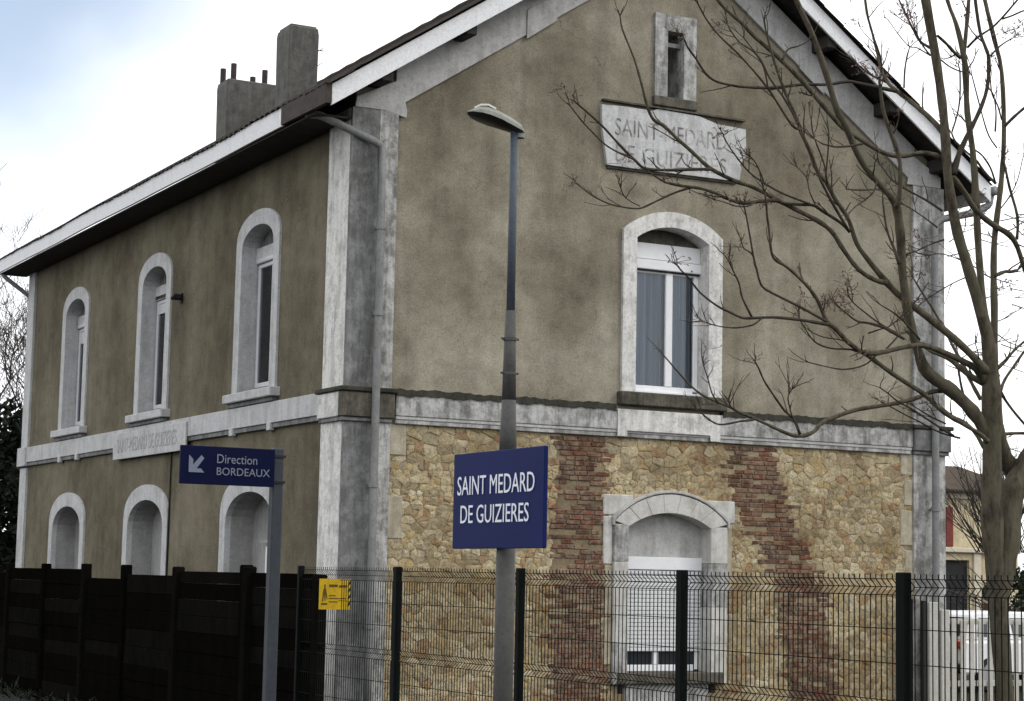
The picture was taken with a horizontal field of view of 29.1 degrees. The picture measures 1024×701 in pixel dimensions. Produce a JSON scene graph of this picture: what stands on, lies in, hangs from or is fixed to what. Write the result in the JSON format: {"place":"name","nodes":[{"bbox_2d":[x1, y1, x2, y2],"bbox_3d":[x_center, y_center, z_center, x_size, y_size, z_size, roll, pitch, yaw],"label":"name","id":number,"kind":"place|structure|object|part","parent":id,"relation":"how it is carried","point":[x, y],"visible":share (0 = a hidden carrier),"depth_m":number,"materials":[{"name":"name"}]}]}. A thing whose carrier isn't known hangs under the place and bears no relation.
{"place":"outdoors","nodes":[
{"label":"outdoors","id":0,"kind":"place"},
{"bbox_2d":[0,693,33,700],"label":"platform","id":1,"kind":"structure","parent":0,"point":[7,698],"depth_m":27.64,"materials":[{"name":"concrete"}]},
{"bbox_2d":[179,445,285,700],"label":"direction sign","id":2,"kind":"object","parent":1,"relation":"on","point":[214,465],"visible":1,"depth_m":12.85,"materials":[{"name":"metal"}]},
{"bbox_2d":[467,104,524,700],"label":"street lamp","id":3,"kind":"object","parent":1,"relation":"on","point":[489,115],"visible":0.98,"depth_m":13.08,"materials":[{"name":"metal"}]},
{"bbox_2d":[452,446,547,548],"bbox_3d":[-0.027,0.984,13.000,0.180,0.645,1.275,5,-7,-28],"label":"name sign","id":4,"kind":"object","parent":3,"relation":"attached to","point":[500,499],"visible":1,"depth_m":12.90,"materials":[{"name":"metal"}]},
{"bbox_2d":[0,0,997,700],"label":"station building","id":5,"kind":"structure","parent":0,"point":[308,272],"depth_m":27.74,"materials":[{"name":"paint"}]},
{"bbox_2d":[50,287,90,441],"bbox_3d":[-7.994,0.238,36.428,0.458,2.825,1.920,5,-7,-28],"label":"window","id":6,"kind":"structure","parent":5,"relation":"in","point":[77,307],"depth_m":36.92,"materials":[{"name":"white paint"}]},
{"bbox_2d":[125,253,172,427],"bbox_3d":[-5.792,-0.188,32.344,0.458,2.825,1.920,5,-7,-28],"label":"window","id":7,"kind":"structure","parent":5,"relation":"in","point":[155,287],"depth_m":32.82,"materials":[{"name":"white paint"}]},
{"bbox_2d":[222,208,281,408],"bbox_3d":[-3.561,-0.619,28.207,0.458,2.825,1.920,5,-7,-28],"label":"window","id":8,"kind":"structure","parent":5,"relation":"in","point":[259,241],"depth_m":28.66,"materials":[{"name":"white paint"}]},
{"bbox_2d":[602,491,734,700],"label":"window","id":9,"kind":"structure","parent":5,"relation":"in","point":[665,529],"depth_m":27.27,"materials":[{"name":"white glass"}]},
{"bbox_2d":[617,212,727,411],"bbox_3d":[2.177,-0.553,27.696,1.760,2.765,0.493,5,-7,-28],"label":"window","id":10,"kind":"structure","parent":5,"relation":"in","point":[645,244],"depth_m":27.79,"materials":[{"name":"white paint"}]},
{"bbox_2d":[652,12,697,111],"bbox_3d":[2.219,-4.074,28.144,0.730,1.345,0.495,5,-7,-28],"label":"attic window","id":11,"kind":"structure","parent":5,"relation":"in","point":[674,71],"depth_m":28.01,"materials":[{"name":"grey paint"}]},
{"bbox_2d":[0,0,1023,574],"label":"sky","id":12,"kind":"structure","parent":0,"point":[98,98],"materials":[{"name":"white"}]},
{"bbox_2d":[2,599,1023,700],"bbox_3d":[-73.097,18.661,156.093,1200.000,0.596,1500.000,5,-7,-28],"label":"ground","id":13,"kind":"structure","parent":0,"point":[959,692],"depth_m":33.77,"materials":[{"name":"grey"}]},
{"bbox_2d":[0,396,22,571],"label":"evergreen tree","id":14,"kind":"object","parent":13,"relation":"on","point":[9,481],"visible":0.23,"depth_m":56.21,"materials":[{"name":"green plant"}]},
{"bbox_2d":[0,226,27,416],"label":"winter tree","id":15,"kind":"object","parent":13,"relation":"on","point":[13,372],"visible":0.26,"depth_m":60.47,"materials":[{"name":"brown plant"}]},
{"bbox_2d":[0,163,43,471],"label":"winter tree","id":16,"kind":"object","parent":13,"relation":"on","point":[5,355],"visible":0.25,"depth_m":59.18,"materials":[{"name":"brown plant"}]},
{"bbox_2d":[0,677,96,700],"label":"weeds","id":17,"kind":"object","parent":13,"relation":"on","point":[36,696],"visible":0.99,"depth_m":27.62,"materials":[{"name":"green plant"}]},
{"bbox_2d":[0,563,327,700],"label":"timber fence","id":18,"kind":"object","parent":13,"relation":"on","point":[83,635],"visible":0.97,"depth_m":24.23,"materials":[{"name":"brown wood"}]},
{"bbox_2d":[293,566,1023,700],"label":"fence","id":19,"kind":"object","parent":13,"relation":"on","point":[904,644],"visible":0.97,"depth_m":14.21,"materials":[{"name":"black metal"}]},
{"bbox_2d":[319,579,350,609],"bbox_3d":[-1.724,2.364,19.118,0.330,0.295,0.043,5,-7,-28],"label":"warning notice","id":20,"kind":"object","parent":19,"relation":"attached to","point":[330,590],"visible":0.85,"depth_m":19.09,"materials":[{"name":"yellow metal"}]},
{"bbox_2d":[549,0,1023,700],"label":"bare tree","id":21,"kind":"object","parent":13,"relation":"on","point":[1001,508],"visible":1,"depth_m":11.47,"materials":[{"name":"brown plant"}]},
{"bbox_2d":[921,601,1023,700],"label":"picket gate","id":22,"kind":"structure","parent":13,"relation":"on","point":[947,643],"depth_m":28.98,"materials":[{"name":"paint"}]},
{"bbox_2d":[945,433,1023,552],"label":"bare shrub","id":23,"kind":"object","parent":13,"relation":"on","point":[970,530],"visible":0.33,"depth_m":43.00,"materials":[{"name":"brown plant"}]},
{"bbox_2d":[946,548,1023,611],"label":"thin shrub","id":24,"kind":"object","parent":13,"relation":"on","point":[972,600],"visible":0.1,"depth_m":38.67,"materials":[{"name":"brown plant"}]},
{"bbox_2d":[951,610,1023,691],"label":"parked car","id":25,"kind":"object","parent":13,"relation":"on","point":[985,614],"visible":0.09,"depth_m":34.99,"materials":[{"name":"white paint"}]},
{"bbox_3d":[7.720,4.950,35.478,0.159,0.324,1.160,5,-7,-28],"label":"rear window","id":26,"kind":"part","parent":25,"relation":"part of","materials":[{"name":"black glass"}]},
{"bbox_3d":[8.553,4.927,35.076,0.760,0.330,0.104,5,-7,-28],"label":"side window","id":27,"kind":"part","parent":25,"relation":"part of","materials":[{"name":"grey glass"}]},
{"bbox_3d":[9.293,4.987,35.468,0.800,0.330,0.104,5,-7,-28],"label":"side window","id":28,"kind":"part","parent":25,"relation":"part of","materials":[{"name":"grey glass"}]},
{"bbox_2d":[1009,560,1023,611],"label":"green shrub","id":29,"kind":"object","parent":13,"relation":"on","point":[1021,592],"visible":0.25,"depth_m":48.26,"materials":[{"name":"green plant"}]},
{"bbox_2d":[945,466,1020,610],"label":"cream house","id":30,"kind":"structure","parent":0,"point":[958,543],"depth_m":81.17,"materials":[{"name":"cream render"},{"name":"roof tile"}]},
{"bbox_2d":[946,560,966,609],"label":"door","id":31,"kind":"structure","parent":30,"relation":"in","point":[951,568],"depth_m":80.96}
]}

